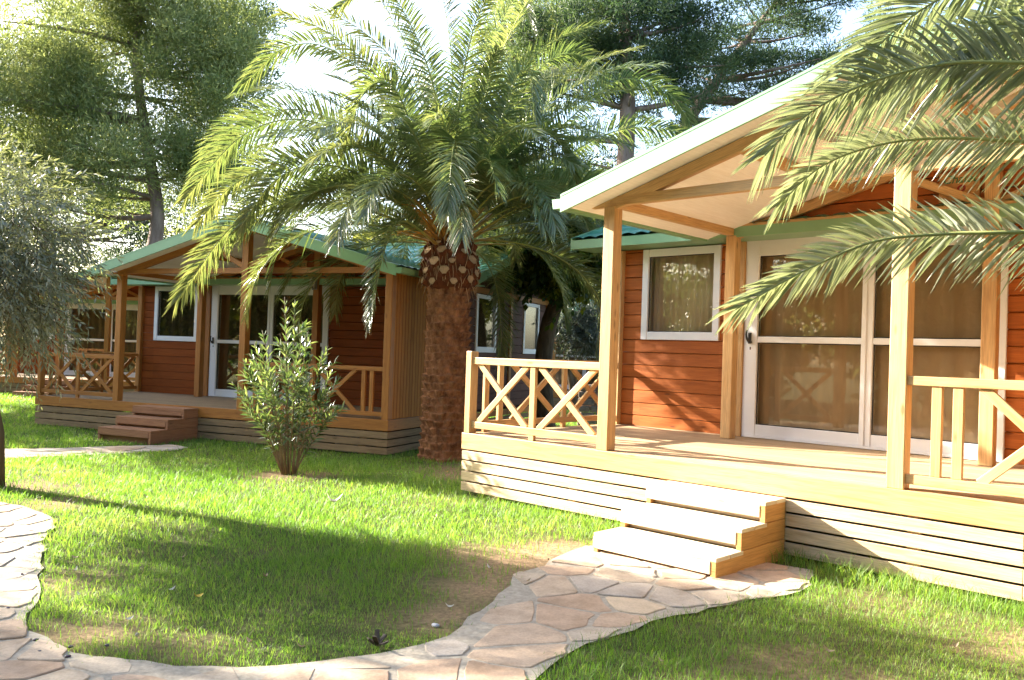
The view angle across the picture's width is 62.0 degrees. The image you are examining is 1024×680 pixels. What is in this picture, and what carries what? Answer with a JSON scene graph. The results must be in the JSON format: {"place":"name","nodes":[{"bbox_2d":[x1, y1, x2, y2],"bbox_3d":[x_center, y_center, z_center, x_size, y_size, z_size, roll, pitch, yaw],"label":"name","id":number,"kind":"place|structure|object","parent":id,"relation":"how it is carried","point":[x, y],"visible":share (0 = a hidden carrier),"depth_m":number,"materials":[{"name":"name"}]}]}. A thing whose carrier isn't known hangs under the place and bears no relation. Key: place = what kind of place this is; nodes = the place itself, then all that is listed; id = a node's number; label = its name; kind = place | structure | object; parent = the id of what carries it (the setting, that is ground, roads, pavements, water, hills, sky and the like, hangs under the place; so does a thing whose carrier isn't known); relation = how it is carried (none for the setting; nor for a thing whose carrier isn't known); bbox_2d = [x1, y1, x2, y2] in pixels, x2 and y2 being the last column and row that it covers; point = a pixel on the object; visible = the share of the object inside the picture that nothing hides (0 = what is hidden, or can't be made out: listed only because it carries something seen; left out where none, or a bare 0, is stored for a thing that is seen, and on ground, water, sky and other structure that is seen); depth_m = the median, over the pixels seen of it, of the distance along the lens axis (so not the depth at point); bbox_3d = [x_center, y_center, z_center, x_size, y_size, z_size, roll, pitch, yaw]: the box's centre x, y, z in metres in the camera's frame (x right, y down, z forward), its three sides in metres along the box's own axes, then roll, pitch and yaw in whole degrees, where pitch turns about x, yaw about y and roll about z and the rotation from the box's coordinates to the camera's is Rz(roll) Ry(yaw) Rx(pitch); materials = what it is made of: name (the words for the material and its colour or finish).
{"place":"outdoors","nodes":[
{"label":"outdoors","id":0,"kind":"place"},
{"bbox_2d":[5,444,187,458],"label":"path","id":1,"kind":"structure","parent":0,"point":[47,451],"depth_m":11.80,"materials":[{"name":"beige stone"}]},
{"bbox_2d":[0,502,812,679],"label":"path","id":2,"kind":"structure","parent":0,"point":[523,629],"depth_m":4.56,"materials":[{"name":"beige stone"}]},
{"bbox_2d":[0,0,1021,335],"label":"sky","id":3,"kind":"structure","parent":0,"point":[304,74],"materials":[{"name":"white"}]},
{"bbox_2d":[0,338,1023,679],"bbox_3d":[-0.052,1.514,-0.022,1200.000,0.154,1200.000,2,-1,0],"label":"ground","id":4,"kind":"structure","parent":0,"point":[468,592],"depth_m":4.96,"materials":[{"name":"green plant"}]},
{"bbox_2d":[0,116,126,487],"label":"olive tree","id":5,"kind":"object","parent":4,"relation":"on","point":[22,281],"visible":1,"depth_m":6.99,"materials":[{"name":"green plant"}]},
{"bbox_2d":[0,268,187,396],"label":"cabin","id":6,"kind":"object","parent":4,"relation":"on","point":[102,334],"visible":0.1,"depth_m":25.11,"materials":[{"name":"orange wood"}]},
{"bbox_2d":[63,303,137,376],"bbox_3d":[-11.900,0.001,25.164,2.706,2.143,0.231,2,-1,6],"label":"sliding door","id":7,"kind":"structure","parent":6,"relation":"in","point":[96,334],"depth_m":25.25,"materials":[{"name":"clear glass"}]},
{"bbox_2d":[0,0,212,270],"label":"pine tree","id":8,"kind":"object","parent":4,"relation":"on","point":[132,237],"visible":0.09,"depth_m":31.51,"materials":[{"name":"green plant"}]},
{"bbox_2d":[0,0,298,347],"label":"pine tree","id":9,"kind":"object","parent":4,"relation":"on","point":[62,66],"visible":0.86,"depth_m":20.98,"materials":[{"name":"green plant"}]},
{"bbox_2d":[131,223,193,248],"bbox_3d":[-13.435,-1.669,36.150,5.513,6.664,4.114,2,-1,-15],"label":"leafy tree","id":10,"kind":"object","parent":4,"relation":"on","point":[171,231],"visible":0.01,"depth_m":35.92,"materials":[{"name":"green plant"}]},
{"bbox_2d":[171,0,300,222],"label":"pine tree","id":11,"kind":"object","parent":4,"relation":"on","point":[263,9],"visible":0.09,"depth_m":34.11,"materials":[{"name":"green plant"}]},
{"bbox_2d":[228,297,348,474],"bbox_3d":[-2.630,0.530,9.941,1.436,2.077,1.279,2,-1,0],"label":"oleander bush","id":12,"kind":"object","parent":4,"relation":"on","point":[299,408],"visible":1,"depth_m":9.85,"materials":[{"name":"green plant"}]},
{"bbox_2d":[35,214,548,454],"bbox_3d":[-3.960,-0.169,16.547,8.091,3.825,7.934,2,-1,22],"label":"cabin","id":13,"kind":"object","parent":4,"relation":"on","point":[183,389],"visible":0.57,"depth_m":15.10,"materials":[{"name":"orange wood"}]},
{"bbox_2d":[153,286,197,341],"bbox_3d":[-6.652,-0.521,16.930,1.114,1.085,0.080,2,-1,22],"label":"front window","id":14,"kind":"structure","parent":13,"relation":"in","point":[182,327],"depth_m":16.97,"materials":[{"name":"clear glass"}]},
{"bbox_2d":[208,286,330,400],"bbox_3d":[-4.593,0.050,16.074,2.706,2.143,0.231,2,-1,22],"label":"sliding door","id":15,"kind":"structure","parent":13,"relation":"in","point":[226,301],"depth_m":16.20,"materials":[{"name":"clear glass"}]},
{"bbox_2d":[470,293,497,352],"bbox_3d":[-0.512,-0.293,15.511,0.125,1.040,0.900,2,-1,22],"label":"side window","id":16,"kind":"structure","parent":13,"relation":"in","point":[485,319],"depth_m":15.47,"materials":[{"name":"clear glass"}]},
{"bbox_2d":[519,303,539,353],"bbox_3d":[0.350,-0.233,17.605,0.125,1.040,0.870,2,-1,22],"label":"side window","id":17,"kind":"structure","parent":13,"relation":"in","point":[531,316],"depth_m":17.60,"materials":[{"name":"white glass"}]},
{"bbox_2d":[327,494,341,501],"bbox_3d":[-1.592,1.410,7.622,0.140,0.088,0.044,8,9,-17],"label":"fallen leaf","id":18,"kind":"object","parent":4,"relation":"on","point":[333,500],"visible":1,"depth_m":7.64,"materials":[{"name":"white plant"}]},
{"bbox_2d":[307,212,423,242],"bbox_3d":[-4.960,-1.450,30.987,7.033,6.664,4.452,2,-1,0],"label":"leafy tree","id":19,"kind":"object","parent":4,"relation":"on","point":[378,218],"visible":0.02,"depth_m":30.28,"materials":[{"name":"green plant"}]},
{"bbox_2d":[367,629,388,646],"bbox_3d":[-0.650,1.449,4.129,0.102,0.065,0.107,2,-1,0],"label":"leaf clump","id":20,"kind":"object","parent":4,"relation":"on","point":[376,639],"visible":1,"depth_m":4.13,"materials":[{"name":"plant"}]},
{"bbox_2d":[163,0,698,462],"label":"palm tree","id":21,"kind":"object","parent":4,"relation":"on","point":[461,171],"visible":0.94,"depth_m":11.65,"materials":[{"name":"green plant"}]},
{"bbox_2d":[432,623,439,627],"bbox_3d":[-0.401,1.499,4.479,0.051,0.022,0.042,1,-1,45],"label":"pebble","id":22,"kind":"object","parent":4,"relation":"on","point":[435,625],"visible":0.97,"depth_m":4.46,"materials":[{"name":"white stone"}]},
{"bbox_2d":[471,159,603,427],"bbox_3d":[0.725,-0.872,16.265,3.738,5.507,3.893,3,-1,-40],"label":"broadleaf tree","id":23,"kind":"object","parent":4,"relation":"on","point":[535,274],"visible":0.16,"depth_m":15.82,"materials":[{"name":"green plant"}]},
{"bbox_2d":[466,0,616,174],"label":"pine tree","id":24,"kind":"object","parent":4,"relation":"on","point":[497,16],"visible":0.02,"depth_m":30.73,"materials":[{"name":"green plant"}]},
{"bbox_2d":[553,299,600,415],"bbox_3d":[1.661,0.357,20.538,2.641,3.209,1.857,2,-1,0],"label":"olive tree","id":25,"kind":"object","parent":4,"relation":"on","point":[583,331],"visible":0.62,"depth_m":20.35,"materials":[{"name":"green plant"}]},
{"bbox_2d":[552,299,647,407],"bbox_3d":[2.607,0.266,28.177,8.091,3.765,7.934,2,-1,-7],"label":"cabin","id":26,"kind":"object","parent":4,"relation":"on","point":[557,376],"depth_m":27.45,"materials":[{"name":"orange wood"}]},
{"bbox_2d":[555,327,598,388],"bbox_3d":[2.280,0.521,27.459,2.706,2.143,0.231,2,-1,-7],"label":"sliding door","id":27,"kind":"structure","parent":26,"relation":"in","point":[558,376],"depth_m":27.47,"materials":[{"name":"glass"}]},
{"bbox_2d":[478,0,752,351],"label":"pine tree","id":28,"kind":"object","parent":4,"relation":"on","point":[677,18],"visible":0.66,"depth_m":25.57,"materials":[{"name":"green needle"},{"name":"bark"}]},
{"bbox_2d":[577,384,690,425],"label":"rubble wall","id":29,"kind":"structure","parent":4,"relation":"on","point":[585,410],"depth_m":18.63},
{"bbox_2d":[461,29,1023,601],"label":"cabin","id":30,"kind":"object","parent":4,"relation":"on","point":[897,405],"visible":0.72,"depth_m":7.70,"materials":[{"name":"brown wood"}]},
{"bbox_2d":[641,245,723,340],"bbox_3d":[2.006,-0.538,9.998,1.054,1.085,0.163,1,-1,44],"label":"front window","id":31,"kind":"structure","parent":30,"relation":"in","point":[681,286],"depth_m":10.05,"materials":[{"name":"clear glass"}]},
{"bbox_2d":[741,226,1009,462],"bbox_3d":[3.504,0.004,8.504,2.561,2.143,0.231,1,-1,44],"label":"sliding door","id":32,"kind":"structure","parent":30,"relation":"in","point":[816,371],"depth_m":8.63,"materials":[{"name":"clear glass"}]},
{"bbox_2d":[635,0,866,125],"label":"pine tree","id":33,"kind":"object","parent":4,"relation":"on","point":[759,56],"visible":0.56,"depth_m":29.39,"materials":[{"name":"green plant"}]},
{"bbox_2d":[634,0,970,153],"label":"pine tree","id":34,"kind":"object","parent":4,"relation":"on","point":[656,143],"visible":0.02,"depth_m":32.50,"materials":[{"name":"green plant"}]},
{"bbox_2d":[704,0,1023,335],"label":"palm tree","id":35,"kind":"object","parent":4,"relation":"on","point":[975,54],"visible":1,"depth_m":3.08,"materials":[{"name":"green plant"}]}
]}

